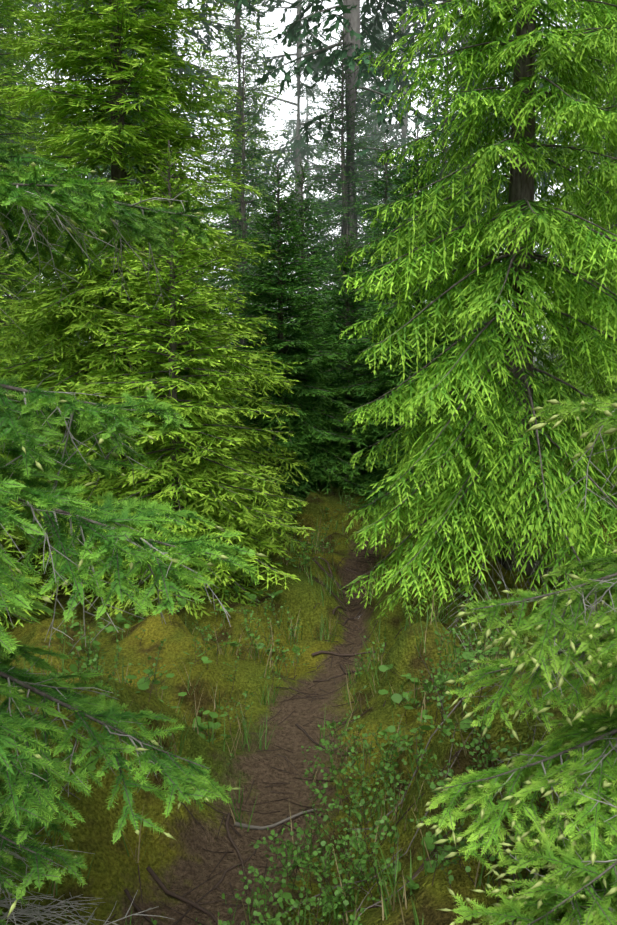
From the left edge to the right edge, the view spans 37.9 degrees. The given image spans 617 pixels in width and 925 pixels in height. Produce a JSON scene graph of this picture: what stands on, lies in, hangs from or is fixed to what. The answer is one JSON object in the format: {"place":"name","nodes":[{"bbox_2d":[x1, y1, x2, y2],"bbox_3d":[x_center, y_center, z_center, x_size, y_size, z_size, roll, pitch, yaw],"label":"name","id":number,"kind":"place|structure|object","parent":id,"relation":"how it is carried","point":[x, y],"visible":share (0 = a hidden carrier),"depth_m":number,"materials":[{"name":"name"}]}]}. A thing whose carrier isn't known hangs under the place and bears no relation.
{"place":"outdoors","nodes":[
{"label":"outdoors","id":0,"kind":"place"},
{"bbox_2d":[0,0,605,378],"label":"sky","id":1,"kind":"structure","parent":0,"point":[275,16],"materials":[{"name":"white"}]},
{"bbox_2d":[0,420,616,924],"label":"ground","id":2,"kind":"structure","parent":0,"point":[182,862],"depth_m":3.64,"materials":[{"name":"green plant"}]},
{"bbox_2d":[0,289,65,630],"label":"spruce tree","id":3,"kind":"object","parent":2,"relation":"on","point":[8,361],"visible":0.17,"depth_m":5.20,"materials":[{"name":"green plant"}]},
{"bbox_2d":[0,4,69,378],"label":"spruce tree","id":4,"kind":"object","parent":2,"relation":"on","point":[23,145],"depth_m":15.95,"materials":[{"name":"green plant"}]},
{"bbox_2d":[0,0,82,434],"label":"spruce tree","id":5,"kind":"object","parent":2,"relation":"on","point":[13,61],"visible":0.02,"depth_m":12.31,"materials":[{"name":"green plant"}]},
{"bbox_2d":[0,0,99,481],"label":"spruce tree","id":6,"kind":"object","parent":2,"relation":"on","point":[19,280],"visible":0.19,"depth_m":9.21,"materials":[{"name":"green plant"}]},
{"bbox_2d":[4,0,110,364],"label":"tree","id":7,"kind":"object","parent":2,"relation":"on","point":[17,32],"visible":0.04,"depth_m":19.03,"materials":[{"name":"green plant"}]},
{"bbox_2d":[27,1,107,336],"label":"tree","id":8,"kind":"object","parent":2,"relation":"on","point":[51,135],"depth_m":33.98,"materials":[{"name":"green plant"}]},
{"bbox_2d":[0,0,260,280],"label":"tree","id":9,"kind":"object","parent":2,"relation":"on","point":[188,69],"visible":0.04,"depth_m":15.96,"materials":[{"name":"green plant"}]},
{"bbox_2d":[0,140,267,924],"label":"spruce tree","id":10,"kind":"object","parent":2,"relation":"on","point":[38,197],"visible":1,"depth_m":1.89,"materials":[{"name":"green plant"}]},
{"bbox_2d":[67,0,216,396],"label":"spruce tree","id":11,"kind":"object","parent":2,"relation":"on","point":[133,158],"depth_m":17.28,"materials":[{"name":"green plant"}]},
{"bbox_2d":[60,0,231,439],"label":"spruce tree","id":12,"kind":"object","parent":2,"relation":"on","point":[144,181],"visible":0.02,"depth_m":12.96,"materials":[{"name":"green plant"}]},
{"bbox_2d":[0,0,317,594],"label":"spruce tree","id":13,"kind":"object","parent":2,"relation":"on","point":[70,320],"visible":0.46,"depth_m":6.44,"materials":[{"name":"green plant"}]},
{"bbox_2d":[59,0,264,180],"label":"tree","id":14,"kind":"object","parent":2,"relation":"on","point":[207,39],"visible":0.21,"depth_m":16.24,"materials":[{"name":"green plant"}]},
{"bbox_2d":[30,140,318,633],"bbox_3d":[-0.810,-0.469,5.621,1.726,3.022,1.825,0,5,1],"label":"young spruce tree","id":15,"kind":"object","parent":2,"relation":"on","point":[201,496],"visible":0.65,"depth_m":5.50,"materials":[{"name":"green plant"}]},
{"bbox_2d":[163,51,313,441],"bbox_3d":[-0.843,-2.358,11.037,2.195,5.210,2.246,0,5,1],"label":"spruce tree","id":16,"kind":"object","parent":2,"relation":"on","point":[244,209],"visible":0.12,"depth_m":10.94,"materials":[{"name":"green plant"}]},
{"bbox_2d":[188,0,300,413],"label":"spruce tree","id":17,"kind":"object","parent":2,"relation":"on","point":[238,36],"visible":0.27,"depth_m":14.44,"materials":[{"name":"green plant"}]},
{"bbox_2d":[220,115,288,274],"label":"tree","id":18,"kind":"object","parent":2,"relation":"on","point":[256,183],"visible":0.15,"depth_m":37.33,"materials":[{"name":"green plant"}]},
{"bbox_2d":[226,64,284,315],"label":"tree","id":19,"kind":"object","parent":2,"relation":"on","point":[264,112],"depth_m":45.85,"materials":[{"name":"green plant"}]},
{"bbox_2d":[205,163,377,523],"bbox_3d":[-0.232,-1.036,8.260,1.838,3.342,1.818,0,5,1],"label":"spruce tree","id":20,"kind":"object","parent":2,"relation":"on","point":[311,440],"visible":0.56,"depth_m":8.08,"materials":[{"name":"green plant"}]},
{"bbox_2d":[209,0,382,350],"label":"tree","id":21,"kind":"object","parent":2,"relation":"on","point":[297,150],"visible":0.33,"depth_m":19.96,"materials":[{"name":"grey plant"}]},
{"bbox_2d":[226,161,366,460],"bbox_3d":[-0.138,-1.491,10.404,2.233,3.999,2.103,-2,6,-25],"label":"spruce tree","id":22,"kind":"object","parent":2,"relation":"on","point":[310,199],"visible":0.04,"depth_m":10.29,"materials":[{"name":"green plant"}]},
{"bbox_2d":[272,5,337,293],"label":"tree","id":23,"kind":"object","parent":2,"relation":"on","point":[291,125],"visible":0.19,"depth_m":40.71,"materials":[{"name":"green plant"}]},
{"bbox_2d":[0,471,616,924],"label":"ground plants","id":24,"kind":"object","parent":2,"relation":"on","point":[356,841],"visible":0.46,"depth_m":3.12,"materials":[{"name":"green plant"}]},
{"bbox_2d":[290,228,388,494],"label":"spruce tree","id":25,"kind":"object","parent":2,"relation":"on","point":[337,382],"visible":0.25,"depth_m":9.14,"materials":[{"name":"green plant"}]},
{"bbox_2d":[235,0,448,345],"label":"tree","id":26,"kind":"object","parent":2,"relation":"on","point":[353,37],"visible":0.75,"depth_m":12.40,"materials":[{"name":"grey plant"}]},
{"bbox_2d":[292,22,393,342],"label":"spruce tree","id":27,"kind":"object","parent":2,"relation":"on","point":[345,210],"visible":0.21,"depth_m":12.32,"materials":[{"name":"green plant"}]},
{"bbox_2d":[299,11,392,350],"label":"spruce tree","id":28,"kind":"object","parent":2,"relation":"on","point":[369,119],"visible":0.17,"depth_m":16.42,"materials":[{"name":"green plant"}]},
{"bbox_2d":[324,15,416,378],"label":"tree","id":29,"kind":"object","parent":2,"relation":"on","point":[390,129],"visible":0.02,"depth_m":30.76,"materials":[{"name":"green plant"}]},
{"bbox_2d":[354,1,399,232],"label":"tree","id":30,"kind":"object","parent":2,"relation":"on","point":[381,34],"visible":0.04,"depth_m":41.29,"materials":[{"name":"green plant"}]},
{"bbox_2d":[315,136,440,452],"bbox_3d":[0.926,-1.762,10.608,2.162,4.136,2.241,0,5,1],"label":"spruce tree","id":31,"kind":"object","parent":2,"relation":"on","point":[380,183],"visible":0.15,"depth_m":10.41,"materials":[{"name":"green plant"}]},
{"bbox_2d":[334,0,458,261],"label":"tree","id":32,"kind":"object","parent":2,"relation":"on","point":[404,134],"visible":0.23,"depth_m":21.95,"materials":[{"name":"green plant"}]},
{"bbox_2d":[323,124,499,514],"bbox_3d":[1.008,-1.303,8.505,2.182,3.683,2.018,0,5,1],"label":"spruce tree","id":33,"kind":"object","parent":2,"relation":"on","point":[390,379],"visible":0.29,"depth_m":8.28,"materials":[{"name":"green plant"}]},
{"bbox_2d":[293,0,584,334],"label":"tree","id":34,"kind":"object","parent":2,"relation":"on","point":[419,29],"visible":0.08,"depth_m":14.89,"materials":[{"name":"grey plant"}]},
{"bbox_2d":[380,32,536,456],"bbox_3d":[1.672,-2.580,11.160,2.394,5.698,2.510,0,5,1],"label":"spruce tree","id":35,"kind":"object","parent":2,"relation":"on","point":[445,148],"visible":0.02,"depth_m":11.04,"materials":[{"name":"green plant"}]},
{"bbox_2d":[337,0,616,669],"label":"spruce tree","id":36,"kind":"object","parent":2,"relation":"on","point":[512,402],"visible":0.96,"depth_m":5.24,"materials":[{"name":"green plant"}]},
{"bbox_2d":[449,1,508,244],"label":"tree","id":37,"kind":"object","parent":2,"relation":"on","point":[477,80],"visible":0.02,"depth_m":34.98,"materials":[{"name":"green plant"}]},
{"bbox_2d":[433,2,546,327],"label":"tree","id":38,"kind":"object","parent":2,"relation":"on","point":[505,102],"visible":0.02,"depth_m":18.65,"materials":[{"name":"green plant"}]},
{"bbox_2d":[420,20,560,430],"bbox_3d":[2.603,-3.562,14.101,3.131,6.987,2.829,0,5,1],"label":"spruce tree","id":39,"kind":"object","parent":2,"relation":"on","point":[513,305],"visible":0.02,"depth_m":13.90,"materials":[{"name":"green plant"}]},
{"bbox_2d":[414,375,616,924],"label":"spruce tree","id":40,"kind":"object","parent":2,"relation":"on","point":[584,864],"visible":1,"depth_m":2.15,"materials":[{"name":"green plant"}]},
{"bbox_2d":[534,36,563,376],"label":"tree","id":41,"kind":"object","parent":2,"relation":"on","point":[541,140],"depth_m":44.73,"materials":[{"name":"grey plant"}]},
{"bbox_2d":[497,0,616,527],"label":"spruce tree","id":42,"kind":"object","parent":2,"relation":"on","point":[578,383],"visible":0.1,"depth_m":7.69,"materials":[{"name":"green plant"}]},
{"bbox_2d":[499,0,616,291],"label":"tree","id":43,"kind":"object","parent":2,"relation":"on","point":[546,174],"visible":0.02,"depth_m":18.82,"materials":[{"name":"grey plant"}]},
{"bbox_2d":[501,0,616,458],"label":"spruce tree","id":44,"kind":"object","parent":2,"relation":"on","point":[545,340],"visible":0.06,"depth_m":11.19,"materials":[{"name":"green plant"}]},
{"bbox_2d":[536,0,616,97],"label":"tree","id":45,"kind":"object","parent":2,"relation":"on","point":[584,43],"visible":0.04,"depth_m":17.30,"materials":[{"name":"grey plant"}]},
{"bbox_2d":[536,11,616,242],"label":"tree","id":46,"kind":"object","parent":2,"relation":"on","point":[555,78],"depth_m":24.39,"materials":[{"name":"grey plant"}]},
{"bbox_2d":[542,150,616,427],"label":"spruce tree","id":47,"kind":"object","parent":2,"relation":"on","point":[583,283],"depth_m":13.76,"materials":[{"name":"green plant"}]}
]}

